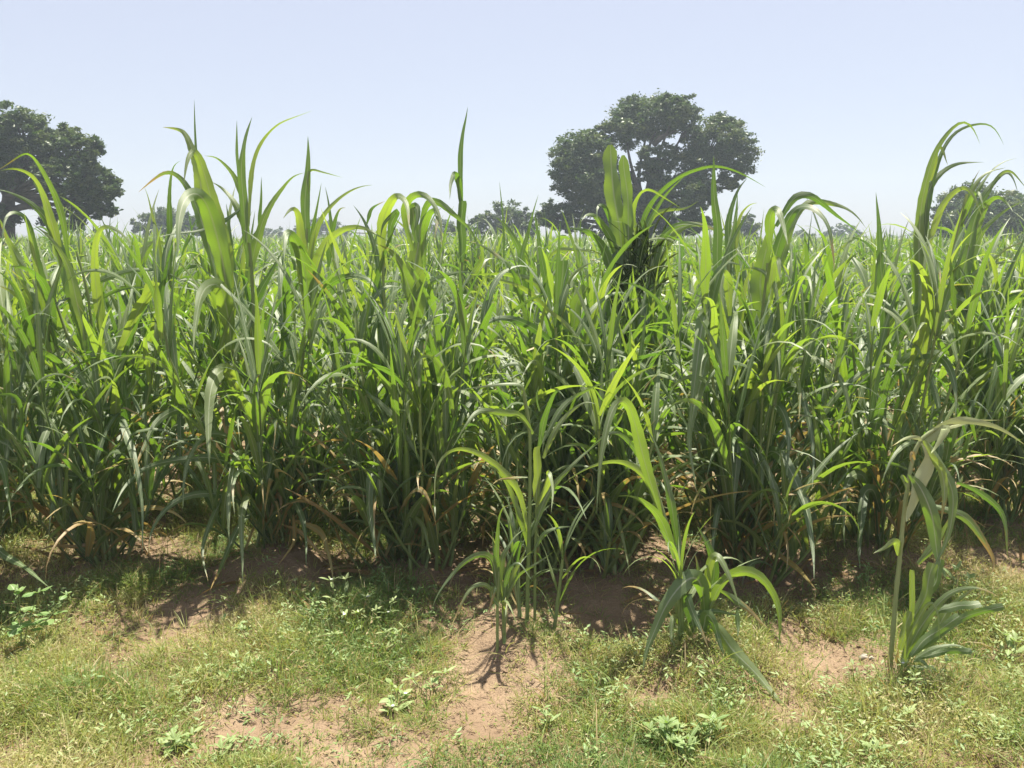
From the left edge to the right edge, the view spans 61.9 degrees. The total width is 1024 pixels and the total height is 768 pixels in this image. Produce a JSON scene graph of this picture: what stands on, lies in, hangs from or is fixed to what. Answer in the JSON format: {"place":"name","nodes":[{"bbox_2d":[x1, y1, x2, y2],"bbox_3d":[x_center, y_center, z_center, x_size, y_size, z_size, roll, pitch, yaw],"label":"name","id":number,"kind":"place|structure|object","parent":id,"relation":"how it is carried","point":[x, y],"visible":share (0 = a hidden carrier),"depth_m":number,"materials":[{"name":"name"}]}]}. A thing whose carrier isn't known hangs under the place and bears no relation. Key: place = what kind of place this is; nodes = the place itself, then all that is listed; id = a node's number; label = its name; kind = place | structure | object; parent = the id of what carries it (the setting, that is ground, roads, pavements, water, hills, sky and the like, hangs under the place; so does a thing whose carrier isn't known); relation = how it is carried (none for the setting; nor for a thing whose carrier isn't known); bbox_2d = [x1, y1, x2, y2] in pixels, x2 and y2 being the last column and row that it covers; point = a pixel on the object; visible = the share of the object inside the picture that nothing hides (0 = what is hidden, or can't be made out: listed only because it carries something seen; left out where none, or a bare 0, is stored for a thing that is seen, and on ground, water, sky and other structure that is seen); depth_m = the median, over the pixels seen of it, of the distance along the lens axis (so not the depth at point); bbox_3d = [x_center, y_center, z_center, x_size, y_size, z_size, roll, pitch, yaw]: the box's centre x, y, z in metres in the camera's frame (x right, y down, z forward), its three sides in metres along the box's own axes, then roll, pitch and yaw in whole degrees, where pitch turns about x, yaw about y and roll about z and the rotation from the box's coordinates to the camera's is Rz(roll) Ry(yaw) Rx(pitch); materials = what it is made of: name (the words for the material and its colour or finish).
{"place":"outdoors","nodes":[
{"label":"outdoors","id":0,"kind":"place"},
{"bbox_2d":[0,239,1023,767],"bbox_3d":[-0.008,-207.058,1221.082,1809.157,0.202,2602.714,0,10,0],"label":"ground","id":1,"kind":"structure","parent":0,"point":[614,611],"depth_m":3.56,"materials":[{"name":"soil"}]},
{"bbox_2d":[7,584,71,647],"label":"weed plant","id":2,"kind":"object","parent":1,"relation":"on","point":[16,627],"visible":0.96,"depth_m":3.46,"materials":[{"name":"green plant"}]},
{"bbox_2d":[3,254,90,448],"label":"grain clump","id":3,"kind":"object","parent":1,"relation":"on","point":[59,411],"visible":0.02,"depth_m":5.85,"materials":[{"name":"green plant"}]},
{"bbox_2d":[0,269,108,534],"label":"grain clump","id":4,"kind":"object","parent":1,"relation":"on","point":[21,515],"visible":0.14,"depth_m":4.80,"materials":[{"name":"green plant"}]},
{"bbox_2d":[0,239,111,406],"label":"grain clump","id":5,"kind":"object","parent":1,"relation":"on","point":[27,273],"depth_m":7.17,"materials":[{"name":"green plant"}]},
{"bbox_2d":[30,201,89,295],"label":"grain clump","id":6,"kind":"object","parent":1,"relation":"on","point":[61,234],"visible":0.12,"depth_m":13.67,"materials":[{"name":"green plant"}]},
{"bbox_2d":[16,228,105,269],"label":"grain clump","id":7,"kind":"object","parent":1,"relation":"on","point":[52,251],"visible":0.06,"depth_m":13.20,"materials":[{"name":"green plant"}]},
{"bbox_2d":[0,99,124,241],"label":"shade tree","id":8,"kind":"object","parent":1,"relation":"on","point":[83,173],"visible":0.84,"depth_m":29.73,"materials":[{"name":"green plant"}]},
{"bbox_2d":[0,238,137,584],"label":"grain clump","id":9,"kind":"object","parent":1,"relation":"on","point":[8,301],"visible":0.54,"depth_m":3.91,"materials":[{"name":"green plant"}]},
{"bbox_2d":[1,230,143,419],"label":"grain clump","id":10,"kind":"object","parent":1,"relation":"on","point":[31,276],"visible":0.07,"depth_m":6.31,"materials":[{"name":"green plant"}]},
{"bbox_2d":[42,218,128,316],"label":"grain clump","id":11,"kind":"object","parent":1,"relation":"on","point":[81,246],"visible":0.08,"depth_m":10.39,"materials":[{"name":"green plant"}]},
{"bbox_2d":[59,283,165,461],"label":"grain clump","id":12,"kind":"object","parent":1,"relation":"on","point":[109,327],"depth_m":5.57,"materials":[{"name":"green plant"}]},
{"bbox_2d":[0,153,243,570],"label":"grain clump","id":13,"kind":"object","parent":1,"relation":"on","point":[104,481],"visible":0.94,"depth_m":4.05,"materials":[{"name":"green plant"}]},
{"bbox_2d":[26,238,228,521],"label":"grain clump","id":14,"kind":"object","parent":1,"relation":"on","point":[124,296],"visible":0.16,"depth_m":4.94,"materials":[{"name":"green plant"}]},
{"bbox_2d":[63,188,242,513],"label":"grain clump","id":15,"kind":"object","parent":1,"relation":"on","point":[142,252],"visible":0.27,"depth_m":5.04,"materials":[{"name":"green plant"}]},
{"bbox_2d":[129,206,199,239],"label":"tree","id":16,"kind":"object","parent":1,"relation":"on","point":[161,215],"visible":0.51,"depth_m":60.37,"materials":[{"name":"green plant"}]},
{"bbox_2d":[70,212,260,444],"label":"grain clump","id":17,"kind":"object","parent":1,"relation":"on","point":[199,279],"visible":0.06,"depth_m":6.62,"materials":[{"name":"green plant"}]},
{"bbox_2d":[148,212,206,337],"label":"grain clump","id":18,"kind":"object","parent":1,"relation":"on","point":[195,245],"visible":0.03,"depth_m":8.65,"materials":[{"name":"green plant"}]},
{"bbox_2d":[154,724,203,756],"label":"weed plant","id":19,"kind":"object","parent":1,"relation":"on","point":[172,735],"visible":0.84,"depth_m":2.77,"materials":[{"name":"green plant"}]},
{"bbox_2d":[160,212,265,480],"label":"grain clump","id":20,"kind":"object","parent":1,"relation":"on","point":[244,267],"visible":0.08,"depth_m":5.66,"materials":[{"name":"green plant"}]},
{"bbox_2d":[129,246,312,512],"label":"grain clump","id":21,"kind":"object","parent":1,"relation":"on","point":[212,328],"visible":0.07,"depth_m":4.90,"materials":[{"name":"green plant"}]},
{"bbox_2d":[208,733,239,760],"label":"weed plant","id":22,"kind":"object","parent":1,"relation":"on","point":[230,740],"visible":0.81,"depth_m":2.75,"materials":[{"name":"green plant"}]},
{"bbox_2d":[106,104,404,589],"bbox_3d":[-1.255,-0.222,4.149,1.577,2.289,1.454,0,10,0],"label":"grain clump","id":23,"kind":"object","parent":1,"relation":"on","point":[269,494],"visible":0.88,"depth_m":4.12,"materials":[{"name":"green plant"}]},
{"bbox_2d":[234,233,290,321],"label":"grain clump","id":24,"kind":"object","parent":1,"relation":"on","point":[265,256],"visible":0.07,"depth_m":10.85,"materials":[{"name":"green plant"}]},
{"bbox_2d":[225,256,355,462],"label":"grain clump","id":25,"kind":"object","parent":1,"relation":"on","point":[272,299],"visible":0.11,"depth_m":5.84,"materials":[{"name":"green plant"}]},
{"bbox_2d":[266,223,367,364],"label":"grain clump","id":26,"kind":"object","parent":1,"relation":"on","point":[293,259],"visible":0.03,"depth_m":8.89,"materials":[{"name":"green plant"}]},
{"bbox_2d":[293,217,354,237],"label":"distant tree","id":27,"kind":"object","parent":1,"relation":"on","point":[323,227],"visible":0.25,"depth_m":93.18,"materials":[{"name":"green plant"}]},
{"bbox_2d":[264,294,401,520],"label":"grain clump","id":28,"kind":"object","parent":1,"relation":"on","point":[313,378],"visible":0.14,"depth_m":4.79,"materials":[{"name":"green plant"}]},
{"bbox_2d":[294,271,373,429],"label":"grain clump","id":29,"kind":"object","parent":1,"relation":"on","point":[331,308],"visible":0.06,"depth_m":6.54,"materials":[{"name":"green plant"}]},
{"bbox_2d":[290,253,390,359],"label":"grain clump","id":30,"kind":"object","parent":1,"relation":"on","point":[332,270],"visible":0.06,"depth_m":8.25,"materials":[{"name":"green plant"}]},
{"bbox_2d":[263,219,454,238],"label":"distant tree","id":31,"kind":"object","parent":1,"relation":"on","point":[276,231],"visible":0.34,"depth_m":98.18,"materials":[{"name":"green plant"}]},
{"bbox_2d":[190,191,533,574],"bbox_3d":[-0.663,0.049,4.118,1.521,1.914,1.683,-6,11,-32],"label":"grain clump","id":32,"kind":"object","parent":1,"relation":"on","point":[421,298],"visible":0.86,"depth_m":4.02,"materials":[{"name":"green plant"}]},
{"bbox_2d":[339,230,409,288],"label":"grain clump","id":33,"kind":"object","parent":1,"relation":"on","point":[366,251],"visible":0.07,"depth_m":12.10,"materials":[{"name":"green plant"}]},
{"bbox_2d":[298,302,461,523],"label":"grain clump","id":34,"kind":"object","parent":1,"relation":"on","point":[348,394],"visible":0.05,"depth_m":4.89,"materials":[{"name":"green plant"}]},
{"bbox_2d":[379,678,413,712],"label":"weed plant","id":35,"kind":"object","parent":1,"relation":"on","point":[405,693],"visible":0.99,"depth_m":3.03,"materials":[{"name":"green plant"}]},
{"bbox_2d":[381,208,476,323],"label":"grain clump","id":36,"kind":"object","parent":1,"relation":"on","point":[440,250],"visible":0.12,"depth_m":9.00,"materials":[{"name":"green plant"}]},
{"bbox_2d":[402,665,456,694],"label":"weed plant","id":37,"kind":"object","parent":1,"relation":"on","point":[433,680],"visible":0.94,"depth_m":3.14,"materials":[{"name":"green plant"}]},
{"bbox_2d":[311,272,548,573],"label":"grain clump","id":38,"kind":"object","parent":1,"relation":"on","point":[454,496],"visible":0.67,"depth_m":4.05,"materials":[{"name":"green plant"}]},
{"bbox_2d":[364,309,526,545],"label":"grain clump","id":39,"kind":"object","parent":1,"relation":"on","point":[489,506],"visible":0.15,"depth_m":4.63,"materials":[{"name":"green plant"}]},
{"bbox_2d":[390,293,523,469],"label":"grain clump","id":40,"kind":"object","parent":1,"relation":"on","point":[484,367],"visible":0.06,"depth_m":5.94,"materials":[{"name":"green plant"}]},
{"bbox_2d":[394,108,522,489],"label":"grain clump","id":41,"kind":"object","parent":1,"relation":"on","point":[462,205],"visible":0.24,"depth_m":5.01,"materials":[{"name":"green plant"}]},
{"bbox_2d":[428,216,512,335],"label":"grain clump","id":42,"kind":"object","parent":1,"relation":"on","point":[465,265],"visible":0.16,"depth_m":9.70,"materials":[{"name":"green plant"}]},
{"bbox_2d":[436,205,536,346],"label":"grain clump","id":43,"kind":"object","parent":1,"relation":"on","point":[498,244],"visible":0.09,"depth_m":9.64,"materials":[{"name":"green plant"}]},
{"bbox_2d":[442,198,541,239],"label":"bushy tree","id":44,"kind":"object","parent":1,"relation":"on","point":[518,218],"visible":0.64,"depth_m":50.63,"materials":[{"name":"green plant"}]},
{"bbox_2d":[465,264,518,398],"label":"grain clump","id":45,"kind":"object","parent":1,"relation":"on","point":[506,288],"visible":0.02,"depth_m":8.31,"materials":[{"name":"green plant"}]},
{"bbox_2d":[432,505,552,651],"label":"grain clump","id":46,"kind":"object","parent":1,"relation":"on","point":[505,584],"visible":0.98,"depth_m":3.35,"materials":[{"name":"green plant"}]},
{"bbox_2d":[432,230,553,362],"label":"grain clump","id":47,"kind":"object","parent":1,"relation":"on","point":[489,262],"visible":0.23,"depth_m":8.89,"materials":[{"name":"green plant"}]},
{"bbox_2d":[426,282,590,528],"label":"grain clump","id":48,"kind":"object","parent":1,"relation":"on","point":[507,370],"visible":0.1,"depth_m":4.81,"materials":[{"name":"green plant"}]},
{"bbox_2d":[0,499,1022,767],"bbox_3d":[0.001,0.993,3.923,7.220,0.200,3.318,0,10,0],"label":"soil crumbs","id":49,"kind":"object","parent":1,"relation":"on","point":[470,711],"visible":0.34,"depth_m":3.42,"materials":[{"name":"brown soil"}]},
{"bbox_2d":[0,387,1023,767],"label":"grass","id":50,"kind":"structure","parent":1,"relation":"on","point":[370,671],"depth_m":3.22,"materials":[{"name":"green plant"}]},
{"bbox_2d":[0,492,1023,767],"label":"leafy herb","id":51,"kind":"object","parent":1,"relation":"on","point":[730,706],"visible":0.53,"depth_m":3.12,"materials":[{"name":"green plant"}]},
{"bbox_2d":[0,220,1023,294],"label":"grain field","id":52,"kind":"structure","parent":1,"relation":"on","point":[689,241],"depth_m":23.48,"materials":[{"name":"green plant"}]},
{"bbox_2d":[0,468,1023,767],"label":"straw","id":53,"kind":"object","parent":1,"relation":"on","point":[476,572],"visible":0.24,"depth_m":4.20,"materials":[{"name":"beige plant"}]},
{"bbox_2d":[471,253,552,389],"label":"grain clump","id":54,"kind":"object","parent":1,"relation":"on","point":[511,303],"visible":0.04,"depth_m":7.35,"materials":[{"name":"green plant"}]},
{"bbox_2d":[474,278,567,406],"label":"grain clump","id":55,"kind":"object","parent":1,"relation":"on","point":[507,348],"visible":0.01,"depth_m":6.60,"materials":[{"name":"green plant"}]},
{"bbox_2d":[434,379,622,630],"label":"grain clump","id":56,"kind":"object","parent":1,"relation":"on","point":[540,501],"visible":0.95,"depth_m":3.50,"materials":[{"name":"green plant"}]},
{"bbox_2d":[491,215,600,326],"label":"grain clump","id":57,"kind":"object","parent":1,"relation":"on","point":[532,253],"visible":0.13,"depth_m":8.11,"materials":[{"name":"green plant"}]},
{"bbox_2d":[505,217,594,350],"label":"grain clump","id":58,"kind":"object","parent":1,"relation":"on","point":[547,251],"visible":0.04,"depth_m":8.80,"materials":[{"name":"green plant"}]},
{"bbox_2d":[511,210,604,295],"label":"grain clump","id":59,"kind":"object","parent":1,"relation":"on","point":[550,236],"visible":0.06,"depth_m":9.72,"materials":[{"name":"green plant"}]},
{"bbox_2d":[407,337,738,574],"bbox_3d":[0.214,0.346,4.181,1.467,1.187,1.482,-9,13,-42],"label":"grain clump","id":60,"kind":"object","parent":1,"relation":"on","point":[519,461],"visible":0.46,"depth_m":4.09,"materials":[{"name":"green plant"}]},
{"bbox_2d":[446,183,700,579],"bbox_3d":[0.324,-0.035,4.255,1.341,1.925,1.510,0,10,0],"label":"grain clump","id":61,"kind":"object","parent":1,"relation":"on","point":[557,296],"visible":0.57,"depth_m":4.09,"materials":[{"name":"green plant"}]},
{"bbox_2d":[492,296,747,578],"bbox_3d":[0.516,0.259,4.089,1.271,1.403,1.228,-7,12,-34],"label":"grain clump","id":62,"kind":"object","parent":1,"relation":"on","point":[597,419],"visible":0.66,"depth_m":3.97,"materials":[{"name":"green plant"}]},
{"bbox_2d":[504,145,764,504],"bbox_3d":[0.653,-0.269,4.875,1.546,2.147,1.576,0,10,0],"label":"grain clump","id":63,"kind":"object","parent":1,"relation":"on","point":[621,231],"visible":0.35,"depth_m":4.84,"materials":[{"name":"green plant"}]},
{"bbox_2d":[534,88,765,243],"bbox_3d":[5.803,-8.828,37.600,9.774,8.459,5.212,0,10,0],"label":"broad tree","id":64,"kind":"object","parent":1,"relation":"on","point":[578,171],"visible":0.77,"depth_m":36.34,"materials":[{"name":"green plant"}]},
{"bbox_2d":[574,265,746,507],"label":"grain clump","id":65,"kind":"object","parent":1,"relation":"on","point":[686,356],"visible":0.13,"depth_m":4.93,"materials":[{"name":"green plant"}]},
{"bbox_2d":[642,715,686,748],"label":"weed plant","id":66,"kind":"object","parent":1,"relation":"on","point":[663,721],"visible":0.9,"depth_m":2.76,"materials":[{"name":"green plant"}]},
{"bbox_2d":[637,243,701,375],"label":"grain clump","id":67,"kind":"object","parent":1,"relation":"on","point":[695,283],"visible":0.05,"depth_m":7.92,"materials":[{"name":"green plant"}]},
{"bbox_2d":[564,397,788,708],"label":"grain clump","id":68,"kind":"object","parent":1,"relation":"on","point":[709,584],"visible":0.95,"depth_m":3.28,"materials":[{"name":"green plant"}]},
{"bbox_2d":[664,286,701,449],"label":"grain clump","id":69,"kind":"object","parent":1,"relation":"on","point":[691,334],"visible":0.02,"depth_m":6.64,"materials":[{"name":"green plant"}]},
{"bbox_2d":[670,725,703,760],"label":"weed plant","id":70,"kind":"object","parent":1,"relation":"on","point":[691,742],"visible":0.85,"depth_m":2.71,"materials":[{"name":"green plant"}]},
{"bbox_2d":[666,234,710,326],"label":"grain clump","id":71,"kind":"object","parent":1,"relation":"on","point":[683,255],"visible":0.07,"depth_m":9.74,"materials":[{"name":"green plant"}]},
{"bbox_2d":[667,233,733,340],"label":"grain clump","id":72,"kind":"object","parent":1,"relation":"on","point":[697,259],"visible":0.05,"depth_m":9.08,"materials":[{"name":"green plant"}]},
{"bbox_2d":[673,711,729,744],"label":"weed plant","id":73,"kind":"object","parent":1,"relation":"on","point":[712,719],"visible":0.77,"depth_m":2.79,"materials":[{"name":"green plant"}]},
{"bbox_2d":[576,156,921,589],"bbox_3d":[1.089,-0.038,4.077,1.555,2.074,1.453,-5,11,-27],"label":"grain clump","id":74,"kind":"object","parent":1,"relation":"on","point":[718,360],"visible":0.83,"depth_m":4.01,"materials":[{"name":"green plant"}]},
{"bbox_2d":[740,213,761,242],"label":"tree","id":75,"kind":"object","parent":1,"relation":"on","point":[746,227],"visible":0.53,"depth_m":56.48,"materials":[{"name":"green plant"}]},
{"bbox_2d":[640,276,868,586],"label":"grain clump","id":76,"kind":"object","parent":1,"relation":"on","point":[749,411],"visible":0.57,"depth_m":4.04,"materials":[{"name":"green plant"}]},
{"bbox_2d":[738,219,772,266],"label":"grain clump","id":77,"kind":"object","parent":1,"relation":"on","point":[747,243],"visible":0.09,"depth_m":13.91,"materials":[{"name":"green plant"}]},
{"bbox_2d":[736,236,832,378],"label":"grain clump","id":78,"kind":"object","parent":1,"relation":"on","point":[781,276],"visible":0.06,"depth_m":7.31,"materials":[{"name":"green plant"}]},
{"bbox_2d":[663,212,937,520],"bbox_3d":[1.555,-0.079,4.876,1.187,1.843,1.668,-9,13,-43],"label":"grain clump","id":79,"kind":"object","parent":1,"relation":"on","point":[823,292],"visible":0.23,"depth_m":4.71,"materials":[{"name":"green plant"}]},
{"bbox_2d":[786,225,870,373],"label":"grain clump","id":80,"kind":"object","parent":1,"relation":"on","point":[823,280],"visible":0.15,"depth_m":7.98,"materials":[{"name":"green plant"}]},
{"bbox_2d":[813,223,867,237],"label":"distant tree","id":81,"kind":"object","parent":1,"relation":"on","point":[840,227],"visible":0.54,"depth_m":92.48,"materials":[{"name":"green plant"}]},
{"bbox_2d":[799,284,911,422],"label":"grain clump","id":82,"kind":"object","parent":1,"relation":"on","point":[834,344],"visible":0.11,"depth_m":6.65,"materials":[{"name":"green plant"}]},
{"bbox_2d":[785,293,948,468],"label":"grain clump","id":83,"kind":"object","parent":1,"relation":"on","point":[875,338],"visible":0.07,"depth_m":5.70,"materials":[{"name":"green plant"}]},
{"bbox_2d":[853,736,890,757],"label":"weed plant","id":84,"kind":"object","parent":1,"relation":"on","point":[876,743],"visible":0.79,"depth_m":2.71,"materials":[{"name":"green plant"}]},
{"bbox_2d":[837,225,912,278],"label":"grain clump","id":85,"kind":"object","parent":1,"relation":"on","point":[862,248],"visible":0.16,"depth_m":13.84,"materials":[{"name":"green plant"}]},
{"bbox_2d":[735,121,1023,565],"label":"grain clump","id":86,"kind":"object","parent":1,"relation":"on","point":[871,489],"visible":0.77,"depth_m":4.19,"materials":[{"name":"green plant"}]},
{"bbox_2d":[855,225,912,278],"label":"grain clump","id":87,"kind":"object","parent":1,"relation":"on","point":[890,256],"visible":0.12,"depth_m":12.83,"materials":[{"name":"green plant"}]},
{"bbox_2d":[827,249,941,403],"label":"grain clump","id":88,"kind":"object","parent":1,"relation":"on","point":[891,273],"visible":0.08,"depth_m":8.02,"materials":[{"name":"green plant"}]},
{"bbox_2d":[795,251,1023,509],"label":"grain clump","id":89,"kind":"object","parent":1,"relation":"on","point":[973,341],"visible":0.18,"depth_m":4.73,"materials":[{"name":"green plant"}]},
{"bbox_2d":[846,191,1012,425],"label":"grain clump","id":90,"kind":"object","parent":1,"relation":"on","point":[941,228],"visible":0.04,"depth_m":7.27,"materials":[{"name":"green plant"}]},
{"bbox_2d":[874,417,1023,662],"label":"grain clump","id":91,"kind":"object","parent":1,"relation":"on","point":[920,492],"visible":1,"depth_m":3.12,"materials":[{"name":"green plant"}]},
{"bbox_2d":[895,559,1003,671],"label":"grain clump","id":92,"kind":"object","parent":1,"relation":"on","point":[914,638],"visible":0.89,"depth_m":3.13,"materials":[{"name":"green plant"}]},
{"bbox_2d":[881,242,1023,471],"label":"grain clump","id":93,"kind":"object","parent":1,"relation":"on","point":[960,316],"visible":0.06,"depth_m":5.84,"materials":[{"name":"green plant"}]},
{"bbox_2d":[887,158,1023,523],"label":"grain clump","id":94,"kind":"object","parent":1,"relation":"on","point":[1002,472],"visible":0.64,"depth_m":4.66,"materials":[{"name":"green plant"}]},
{"bbox_2d":[941,560,978,588],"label":"weed plant","id":95,"kind":"object","parent":1,"relation":"on","point":[955,568],"visible":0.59,"depth_m":3.97,"materials":[{"name":"green plant"}]},
{"bbox_2d":[929,179,1023,240],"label":"round tree","id":96,"kind":"object","parent":1,"relation":"on","point":[995,207],"visible":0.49,"depth_m":41.70,"materials":[{"name":"green plant"}]},
{"bbox_2d":[979,224,1023,275],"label":"grain clump","id":97,"kind":"object","parent":1,"relation":"on","point":[1006,242],"visible":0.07,"depth_m":10.54,"materials":[{"name":"green plant"}]},
{"bbox_2d":[987,627,1023,658],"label":"weed plant","id":98,"kind":"object","parent":1,"relation":"on","point":[1010,640],"visible":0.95,"depth_m":3.40,"materials":[{"name":"green plant"}]},
{"bbox_2d":[999,219,1023,403],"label":"grain clump","id":99,"kind":"object","parent":1,"relation":"on","point":[1017,274],"visible":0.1,"depth_m":6.74,"materials":[{"name":"green plant"}]},
{"bbox_2d":[0,0,1023,238],"label":"sky","id":100,"kind":"structure","parent":0,"point":[849,103],"materials":[{"name":"blue"}]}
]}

